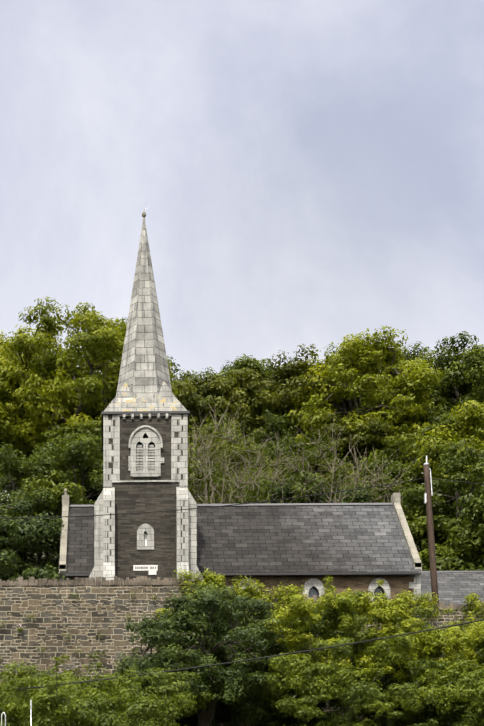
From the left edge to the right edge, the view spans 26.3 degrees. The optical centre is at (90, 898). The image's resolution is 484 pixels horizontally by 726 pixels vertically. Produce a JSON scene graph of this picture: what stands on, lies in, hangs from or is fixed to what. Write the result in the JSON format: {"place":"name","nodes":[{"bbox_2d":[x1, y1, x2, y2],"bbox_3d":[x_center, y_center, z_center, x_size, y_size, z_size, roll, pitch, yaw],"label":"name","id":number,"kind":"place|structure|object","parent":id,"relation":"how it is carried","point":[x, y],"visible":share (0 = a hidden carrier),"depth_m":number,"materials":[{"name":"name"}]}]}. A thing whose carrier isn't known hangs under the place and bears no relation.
{"place":"outdoors","nodes":[
{"label":"outdoors","id":0,"kind":"place"},
{"bbox_2d":[0,0,483,503],"label":"sky","id":1,"kind":"structure","parent":0,"point":[307,172],"materials":[{"name":"grey"}]},
{"bbox_2d":[0,478,483,690],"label":"overhead cables","id":2,"kind":"object","parent":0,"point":[267,656],"visible":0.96,"depth_m":29.50,"materials":[{"name":"black plastic"}]},
{"bbox_3d":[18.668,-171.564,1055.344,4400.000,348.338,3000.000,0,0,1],"label":"ground","id":3,"kind":"structure","parent":0,"visible":0},
{"bbox_2d":[1,700,31,725],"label":"pipe frame","id":4,"kind":"object","parent":3,"relation":"on","point":[30,715],"visible":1,"depth_m":20.53,"materials":[{"name":"white metal"}]},
{"bbox_2d":[0,357,47,494],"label":"tree","id":5,"kind":"object","parent":3,"relation":"on","point":[5,383],"visible":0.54,"depth_m":76.39,"materials":[{"name":"green plant"}]},
{"bbox_2d":[0,489,57,579],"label":"tree","id":6,"kind":"object","parent":3,"relation":"on","point":[20,507],"visible":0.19,"depth_m":61.80,"materials":[{"name":"green plant"}]},
{"bbox_2d":[0,509,74,581],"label":"tree","id":7,"kind":"object","parent":3,"relation":"on","point":[42,532],"visible":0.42,"depth_m":59.69,"materials":[{"name":"green plant"}]},
{"bbox_2d":[0,442,86,566],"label":"tree","id":8,"kind":"object","parent":3,"relation":"on","point":[45,494],"visible":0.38,"depth_m":67.01,"materials":[{"name":"green plant"}]},
{"bbox_2d":[0,316,94,550],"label":"tree","id":9,"kind":"object","parent":3,"relation":"on","point":[9,397],"visible":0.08,"depth_m":79.81,"materials":[{"name":"green plant"}]},
{"bbox_2d":[2,433,102,564],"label":"tree","id":10,"kind":"object","parent":3,"relation":"on","point":[80,456],"visible":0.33,"depth_m":69.60,"materials":[{"name":"green plant"}]},
{"bbox_2d":[39,419,102,510],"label":"tree","id":11,"kind":"object","parent":3,"relation":"on","point":[69,435],"visible":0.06,"depth_m":73.31,"materials":[{"name":"green plant"}]},
{"bbox_2d":[15,671,127,725],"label":"dark shrub","id":12,"kind":"object","parent":3,"relation":"on","point":[76,676],"visible":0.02,"depth_m":42.91,"materials":[{"name":"green plant"}]},
{"bbox_2d":[0,296,179,489],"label":"tree","id":13,"kind":"object","parent":3,"relation":"on","point":[68,402],"visible":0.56,"depth_m":75.55,"materials":[{"name":"green plant"}]},
{"bbox_2d":[0,650,213,725],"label":"sapling shrub","id":14,"kind":"object","parent":3,"relation":"on","point":[54,703],"visible":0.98,"depth_m":29.03,"materials":[{"name":"green plant"}]},
{"bbox_2d":[60,317,181,433],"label":"tree","id":15,"kind":"object","parent":3,"relation":"on","point":[172,364],"depth_m":85.63,"materials":[{"name":"green plant"}]},
{"bbox_2d":[112,416,178,580],"bbox_3d":[3.044,-19.869,57.716,4.500,13.150,4.500,0,0,1],"label":"tower shaft","id":16,"kind":"object","parent":3,"relation":"on","point":[143,497],"visible":0.29,"depth_m":55.47,"materials":[{"name":"grey stone"}]},
{"bbox_2d":[103,221,186,411],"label":"spire","id":17,"kind":"structure","parent":16,"relation":"on","point":[144,382],"depth_m":56.63,"materials":[{"name":"stone"}]},
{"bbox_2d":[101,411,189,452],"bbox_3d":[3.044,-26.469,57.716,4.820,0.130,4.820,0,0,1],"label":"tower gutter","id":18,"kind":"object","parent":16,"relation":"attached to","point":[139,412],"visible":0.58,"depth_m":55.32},
{"bbox_2d":[137,523,153,549],"bbox_3d":[3.010,-19.747,55.517,0.940,1.425,0.200,0,0,1],"label":"window surround","id":19,"kind":"object","parent":16,"relation":"attached to","point":[143,528],"visible":0.94,"depth_m":55.42,"materials":[{"name":"grey stone"}]},
{"bbox_2d":[144,533,146,545],"bbox_3d":[3.012,-19.644,55.667,0.280,1.100,0.020,0,0,1],"label":"window pane","id":20,"kind":"object","parent":19,"relation":"in","point":[145,539],"visible":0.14,"depth_m":55.66,"materials":[{"name":"grey glass"}]},
{"bbox_2d":[133,565,157,574],"bbox_3d":[3.009,-17.929,55.452,1.320,0.530,0.030,0,0,1],"label":"plaque","id":21,"kind":"object","parent":16,"relation":"attached to","point":[152,571],"visible":0.86,"depth_m":55.44,"materials":[{"name":"stone"}]},
{"bbox_2d":[135,566,155,568],"bbox_3d":[3.025,-18.045,55.434,1.154,0.160,0.004,0,0,1],"label":"sign lettering","id":22,"kind":"object","parent":21,"relation":"attached to","point":[145,567],"visible":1,"depth_m":55.43},
{"bbox_2d":[89,413,202,580],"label":"tower dressings","id":23,"kind":"structure","parent":16,"relation":"attached to","point":[104,567],"depth_m":55.39,"materials":[{"name":"grey stone"}]},
{"bbox_2d":[107,414,184,560],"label":"quoins","id":24,"kind":"object","parent":16,"relation":"attached to","point":[110,441],"visible":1,"depth_m":55.39,"materials":[{"name":"grey stone"}]},
{"bbox_2d":[128,428,163,476],"bbox_3d":[3.055,-24.340,55.506,1.950,2.691,0.320,0,0,1],"label":"window surround","id":25,"kind":"object","parent":16,"relation":"attached to","point":[139,438],"visible":0.92,"depth_m":55.40,"materials":[{"name":"grey stone"}]},
{"bbox_2d":[136,444,154,471],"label":"louvers","id":26,"kind":"object","parent":25,"relation":"in","point":[139,457],"visible":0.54,"depth_m":55.50,"materials":[{"name":"grey wood"}]},
{"bbox_2d":[128,425,162,448],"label":"arch molding","id":27,"kind":"structure","parent":25,"relation":"attached to","point":[145,426],"depth_m":55.32,"materials":[{"name":"grey stone"}]},
{"bbox_2d":[170,367,222,430],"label":"tree","id":28,"kind":"object","parent":3,"relation":"on","point":[185,375],"depth_m":89.58,"materials":[{"name":"green plant"}]},
{"bbox_2d":[107,580,304,725],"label":"evergreen shrub","id":29,"kind":"object","parent":3,"relation":"on","point":[227,684],"visible":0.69,"depth_m":39.47,"materials":[{"name":"green plant"}]},
{"bbox_2d":[188,432,239,503],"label":"bare shrub","id":30,"kind":"object","parent":3,"relation":"on","point":[216,491],"visible":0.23,"depth_m":71.83,"materials":[{"name":"green plant"}]},
{"bbox_2d":[123,592,325,725],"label":"dark shrub","id":31,"kind":"object","parent":3,"relation":"on","point":[213,636],"visible":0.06,"depth_m":43.37,"materials":[{"name":"green plant"}]},
{"bbox_2d":[188,412,263,503],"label":"tree","id":32,"kind":"object","parent":3,"relation":"on","point":[217,446],"visible":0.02,"depth_m":78.28,"materials":[{"name":"green plant"}]},
{"bbox_2d":[188,397,276,503],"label":"bare shrub","id":33,"kind":"object","parent":3,"relation":"on","point":[253,483],"visible":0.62,"depth_m":69.37,"materials":[{"name":"green plant"}]},
{"bbox_2d":[171,367,296,486],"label":"tree","id":34,"kind":"object","parent":3,"relation":"on","point":[202,395],"visible":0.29,"depth_m":82.47,"materials":[{"name":"green plant"}]},
{"bbox_2d":[69,576,413,597],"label":"nave walls","id":35,"kind":"structure","parent":3,"relation":"on","point":[398,584],"depth_m":57.79,"materials":[{"name":"grey stone"}]},
{"bbox_2d":[69,503,392,506],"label":"roof ridge","id":36,"kind":"structure","parent":35,"relation":"on","point":[298,504],"depth_m":61.98,"materials":[{"name":"grey stone"}]},
{"bbox_2d":[59,573,420,598],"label":"quoins","id":37,"kind":"object","parent":35,"relation":"attached to","point":[416,584],"visible":0.06,"depth_m":57.69,"materials":[{"name":"beige stone"}]},
{"bbox_2d":[59,493,421,574],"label":"gable copings","id":38,"kind":"object","parent":35,"relation":"on","point":[407,535],"visible":0.5,"depth_m":59.72,"materials":[{"name":"beige stone"}]},
{"bbox_2d":[60,505,421,574],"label":"roof","id":39,"kind":"structure","parent":35,"relation":"on","point":[295,539],"depth_m":59.57,"materials":[{"name":"grey stone"}]},
{"bbox_2d":[65,572,416,577],"bbox_3d":[8.494,-18.347,57.660,19.900,0.130,0.438,0,0,1],"label":"gutter","id":40,"kind":"object","parent":35,"relation":"attached to","point":[335,574],"visible":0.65,"depth_m":57.44,"materials":[{"name":"black metal"}]},
{"bbox_2d":[0,585,483,725],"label":"retaining wall","id":41,"kind":"structure","parent":3,"relation":"on","point":[87,616],"depth_m":46.57,"materials":[{"name":"brown stone"}]},
{"bbox_2d":[0,591,158,679],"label":"wall plants","id":42,"kind":"object","parent":41,"relation":"attached to","point":[68,637],"depth_m":46.34,"materials":[{"name":"green plant"}]},
{"bbox_2d":[156,581,203,620],"bbox_3d":[4.509,-12.973,44.670,3.262,1.925,2.776,0,0,1],"label":"shrub","id":43,"kind":"object","parent":41,"relation":"attached to","point":[161,610],"visible":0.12,"depth_m":44.82,"materials":[{"name":"green plant"}]},
{"bbox_2d":[0,576,483,609],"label":"wall coping","id":44,"kind":"object","parent":41,"relation":"on","point":[78,581],"depth_m":46.51,"materials":[{"name":"grey stone"}]},
{"bbox_2d":[172,568,483,629],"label":"shrubs","id":45,"kind":"object","parent":41,"relation":"attached to","point":[246,589],"visible":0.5,"depth_m":46.08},
{"bbox_2d":[196,438,289,503],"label":"tree","id":46,"kind":"object","parent":3,"relation":"on","point":[238,456],"visible":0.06,"depth_m":75.23,"materials":[{"name":"green plant"}]},
{"bbox_2d":[193,354,311,443],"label":"tree","id":47,"kind":"object","parent":3,"relation":"on","point":[253,363],"visible":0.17,"depth_m":85.59,"materials":[{"name":"green plant"}]},
{"bbox_2d":[214,431,329,503],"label":"bare shrub","id":48,"kind":"object","parent":3,"relation":"on","point":[274,474],"visible":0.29,"depth_m":69.76,"materials":[{"name":"green plant"}]},
{"bbox_2d":[245,408,340,501],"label":"tree","id":49,"kind":"object","parent":3,"relation":"on","point":[275,425],"visible":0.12,"depth_m":79.61,"materials":[{"name":"green plant"}]},
{"bbox_2d":[257,468,374,503],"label":"tree","id":50,"kind":"object","parent":3,"relation":"on","point":[287,493],"visible":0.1,"depth_m":68.86,"materials":[{"name":"green plant"}]},
{"bbox_2d":[248,344,384,474],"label":"tree","id":51,"kind":"object","parent":3,"relation":"on","point":[292,375],"visible":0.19,"depth_m":81.78,"materials":[{"name":"green plant"}]},
{"bbox_2d":[263,412,369,502],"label":"tree","id":52,"kind":"object","parent":3,"relation":"on","point":[298,469],"visible":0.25,"depth_m":69.72,"materials":[{"name":"green plant"}]},
{"bbox_2d":[287,403,393,502],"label":"tree","id":53,"kind":"object","parent":3,"relation":"on","point":[370,441],"visible":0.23,"depth_m":76.71,"materials":[{"name":"green plant"}]},
{"bbox_2d":[236,590,483,725],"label":"tree","id":54,"kind":"object","parent":3,"relation":"on","point":[414,714],"visible":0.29,"depth_m":40.18,"materials":[{"name":"green plant"}]},
{"bbox_2d":[277,326,443,466],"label":"tree","id":55,"kind":"object","parent":3,"relation":"on","point":[400,396],"visible":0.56,"depth_m":77.69,"materials":[{"name":"green plant"}]},
{"bbox_2d":[315,436,418,549],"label":"tree","id":56,"kind":"object","parent":3,"relation":"on","point":[384,490],"visible":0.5,"depth_m":71.39,"materials":[{"name":"green plant"}]},
{"bbox_2d":[259,624,483,725],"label":"dark shrub","id":57,"kind":"object","parent":3,"relation":"on","point":[386,684],"visible":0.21,"depth_m":41.08,"materials":[{"name":"green plant"}]},
{"bbox_2d":[266,575,483,681],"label":"ivy shrub","id":58,"kind":"object","parent":3,"relation":"on","point":[423,647],"visible":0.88,"depth_m":38.86,"materials":[{"name":"green plant"}]},
{"bbox_2d":[267,631,483,725],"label":"bright shrub","id":59,"kind":"object","parent":3,"relation":"on","point":[355,695],"visible":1,"depth_m":36.14,"materials":[{"name":"green plant"}]},
{"bbox_2d":[355,432,442,528],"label":"tree","id":60,"kind":"object","parent":3,"relation":"on","point":[411,471],"visible":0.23,"depth_m":73.93,"materials":[{"name":"green plant"}]},
{"bbox_2d":[367,417,482,535],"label":"tree","id":61,"kind":"object","parent":3,"relation":"on","point":[438,447],"visible":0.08,"depth_m":72.63,"materials":[{"name":"green plant"}]},
{"bbox_2d":[366,342,483,430],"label":"tree","id":62,"kind":"object","parent":3,"relation":"on","point":[424,356],"visible":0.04,"depth_m":88.18,"materials":[{"name":"green plant"}]},
{"bbox_2d":[424,464,438,603],"bbox_3d":[15.974,-16.318,47.413,0.809,7.868,0.310,0,0,1],"label":"utility pole","id":63,"kind":"object","parent":3,"relation":"on","point":[432,560],"visible":0.69,"depth_m":47.30,"materials":[{"name":"brown wood"}]},
{"bbox_2d":[423,456,432,503],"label":"pole fittings","id":64,"kind":"object","parent":63,"relation":"attached to","point":[430,481],"visible":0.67,"depth_m":47.36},
{"bbox_2d":[397,331,483,453],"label":"tree","id":65,"kind":"object","parent":3,"relation":"on","point":[464,373],"visible":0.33,"depth_m":79.02,"materials":[{"name":"green plant"}]},
{"bbox_2d":[400,434,483,570],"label":"tree","id":66,"kind":"object","parent":3,"relation":"on","point":[442,496],"visible":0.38,"depth_m":68.34,"materials":[{"name":"green plant"}]},
{"bbox_2d":[401,400,483,548],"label":"tree","id":67,"kind":"object","parent":3,"relation":"on","point":[471,418],"visible":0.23,"depth_m":71.41,"materials":[{"name":"green plant"}]},
{"bbox_2d":[421,571,483,604],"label":"roof","id":68,"kind":"structure","parent":3,"relation":"on","point":[455,587],"depth_m":60.56,"materials":[{"name":"stone"}]},
{"bbox_2d":[422,469,483,570],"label":"tree","id":69,"kind":"object","parent":3,"relation":"on","point":[468,545],"visible":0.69,"depth_m":63.56,"materials":[{"name":"green plant"}]},
{"bbox_2d":[451,386,483,408],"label":"tree","id":70,"kind":"object","parent":3,"relation":"on","point":[473,389],"visible":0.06,"depth_m":85.33,"materials":[{"name":"green plant"}]}
]}

